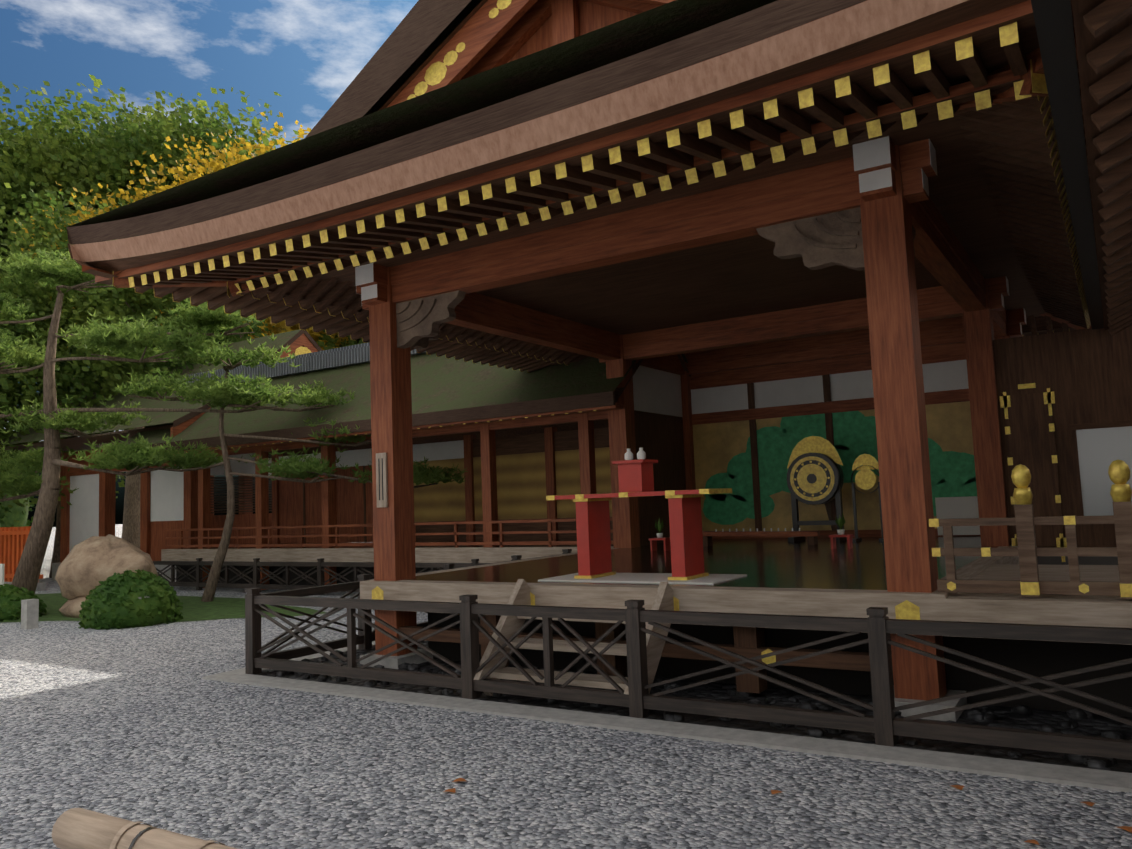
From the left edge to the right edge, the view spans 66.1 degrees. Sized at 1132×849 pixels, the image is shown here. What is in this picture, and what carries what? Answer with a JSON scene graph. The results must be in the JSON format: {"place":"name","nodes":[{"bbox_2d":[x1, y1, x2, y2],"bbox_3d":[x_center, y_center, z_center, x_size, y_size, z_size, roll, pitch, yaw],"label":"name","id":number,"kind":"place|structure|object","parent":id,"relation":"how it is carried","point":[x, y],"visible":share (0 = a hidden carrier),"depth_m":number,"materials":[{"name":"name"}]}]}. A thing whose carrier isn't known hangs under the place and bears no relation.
{"place":"outdoors","nodes":[
{"label":"outdoors","id":0,"kind":"place"},
{"bbox_2d":[0,593,326,621],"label":"moss ground","id":1,"kind":"structure","parent":0,"point":[195,608],"depth_m":15.78,"materials":[{"name":"green plant"}]},
{"bbox_2d":[0,564,4,585],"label":"notice board","id":2,"kind":"object","parent":1,"relation":"on","point":[2,566],"visible":0.32,"depth_m":16.22,"materials":[{"name":"white wood"}]},
{"bbox_2d":[0,569,182,629],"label":"clipped shrubs","id":3,"kind":"object","parent":1,"relation":"on","point":[113,601],"visible":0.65,"depth_m":13.89,"materials":[{"name":"green plant"}]},
{"bbox_2d":[55,534,157,617],"bbox_3d":[-8.375,2.726,15.931,2.417,1.437,1.506,-5,-6,32],"label":"monument rock","id":4,"kind":"object","parent":1,"relation":"on","point":[86,566],"visible":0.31,"depth_m":15.43,"materials":[{"name":"beige stone"}]},
{"bbox_2d":[111,330,466,601],"bbox_3d":[-5.671,0.762,17.373,7.413,5.447,3.002,-2,-5,-4],"label":"pine","id":5,"kind":"object","parent":1,"relation":"on","point":[310,399],"visible":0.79,"depth_m":17.39,"materials":[{"name":"green plant"}]},
{"bbox_2d":[0,0,417,526],"label":"sky","id":6,"kind":"structure","parent":0,"point":[306,52],"materials":[{"name":"blue"}]},
{"bbox_2d":[0,524,1131,848],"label":"ground","id":7,"kind":"structure","parent":0,"point":[148,724],"depth_m":5.49,"materials":[{"name":"grey gravel"}]},
{"bbox_2d":[0,451,35,526],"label":"hedge","id":8,"kind":"object","parent":7,"relation":"on","point":[19,513],"visible":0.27,"depth_m":32.10,"materials":[{"name":"green plant"}]},
{"bbox_2d":[0,424,37,503],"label":"evergreen","id":9,"kind":"object","parent":7,"relation":"on","point":[34,500],"visible":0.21,"depth_m":24.75,"materials":[{"name":"green plant"}]},
{"bbox_2d":[0,526,44,590],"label":"vermilion fence","id":10,"kind":"object","parent":7,"relation":"on","point":[13,540],"visible":0.62,"depth_m":22.37,"materials":[{"name":"wood"}]},
{"bbox_2d":[0,325,69,475],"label":"pine","id":11,"kind":"object","parent":7,"relation":"on","point":[23,456],"visible":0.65,"depth_m":19.43,"materials":[{"name":"green plant"}]},
{"bbox_2d":[21,596,148,629],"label":"stone bollards","id":12,"kind":"object","parent":7,"relation":"on","point":[29,613],"visible":0.57,"depth_m":13.99,"materials":[{"name":"grey stone"}]},
{"bbox_2d":[0,182,268,577],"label":"pine tree","id":13,"kind":"object","parent":7,"relation":"on","point":[116,303],"visible":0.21,"depth_m":25.64,"materials":[{"name":"green plant"}]},
{"bbox_2d":[52,808,236,848],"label":"bamboo rail","id":14,"kind":"object","parent":7,"relation":"on","point":[77,828],"visible":1,"depth_m":2.17,"materials":[{"name":"brown wood"}]},
{"bbox_2d":[0,247,291,594],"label":"pine","id":15,"kind":"object","parent":7,"relation":"on","point":[54,423],"visible":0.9,"depth_m":17.20,"materials":[{"name":"green plant"}]},
{"bbox_2d":[0,329,322,581],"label":"building","id":16,"kind":"structure","parent":7,"relation":"on","point":[168,499],"depth_m":23.59,"materials":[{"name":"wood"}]},
{"bbox_2d":[0,74,328,548],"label":"camphor tree","id":17,"kind":"object","parent":7,"relation":"on","point":[104,154],"visible":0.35,"depth_m":39.30,"materials":[{"name":"green plant"}]},
{"bbox_2d":[12,112,349,542],"bbox_3d":[-8.457,-3.353,33.486,24.124,16.716,10.357,-2,-5,-3],"label":"ginkgo tree","id":18,"kind":"object","parent":7,"relation":"on","point":[216,165],"depth_m":31.96,"materials":[{"name":"yellow plant"}]},
{"bbox_2d":[153,558,489,594],"bbox_3d":[-5.871,3.175,18.262,14.010,0.720,0.100,-5,-6,32],"label":"court fence","id":19,"kind":"object","parent":7,"relation":"on","point":[256,564],"visible":0.5,"depth_m":18.52,"materials":[{"name":"brown wood"}]},
{"bbox_2d":[315,330,369,349],"bbox_3d":[1.129,-0.816,31.461,25.116,10.652,9.986,-4,-5,19],"label":"tree","id":20,"kind":"object","parent":7,"relation":"on","point":[330,344],"depth_m":31.00,"materials":[{"name":"green plant"}]},
{"bbox_2d":[113,342,690,589],"bbox_3d":[-4.042,0.844,19.170,14.000,5.420,4.060,-5,-6,32],"label":"corridor","id":21,"kind":"object","parent":7,"relation":"on","point":[519,445],"visible":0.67,"depth_m":18.37,"materials":[{"name":"brown wood"}]},
{"bbox_2d":[202,641,1131,792],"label":"stone kerb","id":22,"kind":"structure","parent":7,"relation":"on","point":[1074,776],"depth_m":6.12,"materials":[{"name":"grey stone"}]},
{"bbox_2d":[254,640,1131,772],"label":"pebble bed","id":23,"kind":"object","parent":7,"relation":"on","point":[1078,721],"visible":0.25,"depth_m":6.56,"materials":[{"name":"grey gravel"}]},
{"bbox_2d":[474,579,673,695],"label":"stage steps","id":24,"kind":"structure","parent":23,"relation":"on","point":[507,627],"depth_m":7.55,"materials":[{"name":"wood"}]},
{"bbox_2d":[245,549,1131,759],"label":"fence","id":25,"kind":"object","parent":23,"relation":"on","point":[885,725],"visible":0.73,"depth_m":6.60,"materials":[{"name":"black wood"}]},
{"bbox_2d":[355,136,1131,721],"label":"pavilion","id":26,"kind":"structure","parent":7,"relation":"on","point":[899,384],"depth_m":9.47,"materials":[{"name":"red wood"}]},
{"bbox_2d":[67,0,1090,358],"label":"stage roof","id":27,"kind":"structure","parent":26,"relation":"on","point":[441,98],"depth_m":7.26,"materials":[{"name":"brown plant"}]},
{"bbox_2d":[113,13,1103,372],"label":"eave rafters","id":28,"kind":"object","parent":27,"relation":"on","point":[1013,133],"visible":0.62,"depth_m":7.20,"materials":[{"name":"brown wood"}]},
{"bbox_2d":[538,448,746,583],"bbox_3d":[0.717,0.882,8.694,1.900,1.295,0.840,-5,-6,32],"label":"offering table","id":29,"kind":"object","parent":26,"relation":"on","point":[636,478],"visible":1,"depth_m":8.58,"materials":[{"name":"red wood"}]},
{"bbox_2d":[649,512,853,550],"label":"stands","id":30,"kind":"object","parent":26,"relation":"on","point":[840,522],"visible":0.6,"depth_m":11.96,"materials":[{"name":"red paint"}]},
{"bbox_2d":[702,528,819,546],"bbox_3d":[2.954,1.726,13.395,1.826,0.270,0.270,-4,-5,23],"label":"koto","id":31,"kind":"object","parent":26,"relation":"on","point":[812,537],"visible":0.96,"depth_m":13.28,"materials":[{"name":"red wood"}]},
{"bbox_2d":[787,436,846,541],"bbox_3d":[4.047,1.028,14.103,0.930,1.700,0.600,-5,-6,32],"label":"drum","id":32,"kind":"object","parent":26,"relation":"on","point":[815,476],"visible":0.98,"depth_m":14.00,"materials":[{"name":"gold paint"}]},
{"bbox_2d":[851,454,883,541],"bbox_3d":[4.663,1.124,13.467,0.460,1.350,0.360,-5,-6,32],"label":"gong stand","id":33,"kind":"object","parent":26,"relation":"on","point":[865,476],"visible":0.92,"depth_m":13.51,"materials":[{"name":"gold metal"}]},
{"bbox_2d":[935,496,979,534],"bbox_3d":[6.278,1.441,13.724,0.800,0.600,0.040,-5,-6,32],"label":"white board","id":34,"kind":"object","parent":26,"relation":"attached to","point":[955,507],"visible":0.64,"depth_m":13.74,"materials":[{"name":"white"}]},
{"bbox_2d":[929,325,1131,644],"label":"building","id":35,"kind":"structure","parent":26,"relation":"on","point":[1065,407],"depth_m":10.64,"materials":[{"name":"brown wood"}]},
{"bbox_2d":[440,540,1116,546],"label":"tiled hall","id":36,"kind":"structure","parent":7,"relation":"on","point":[1037,546],"depth_m":15.56,"materials":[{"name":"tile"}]},
{"bbox_2d":[443,778,1131,844],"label":"fallen leaves","id":37,"kind":"object","parent":7,"relation":"on","point":[1091,804],"visible":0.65,"depth_m":4.89,"materials":[{"name":"brown plant"}]},
{"bbox_2d":[1031,0,1131,334],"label":"neighbour roof","id":38,"kind":"structure","parent":7,"relation":"on","point":[1103,32],"depth_m":4.64,"materials":[{"name":"brown wood"}]}
]}

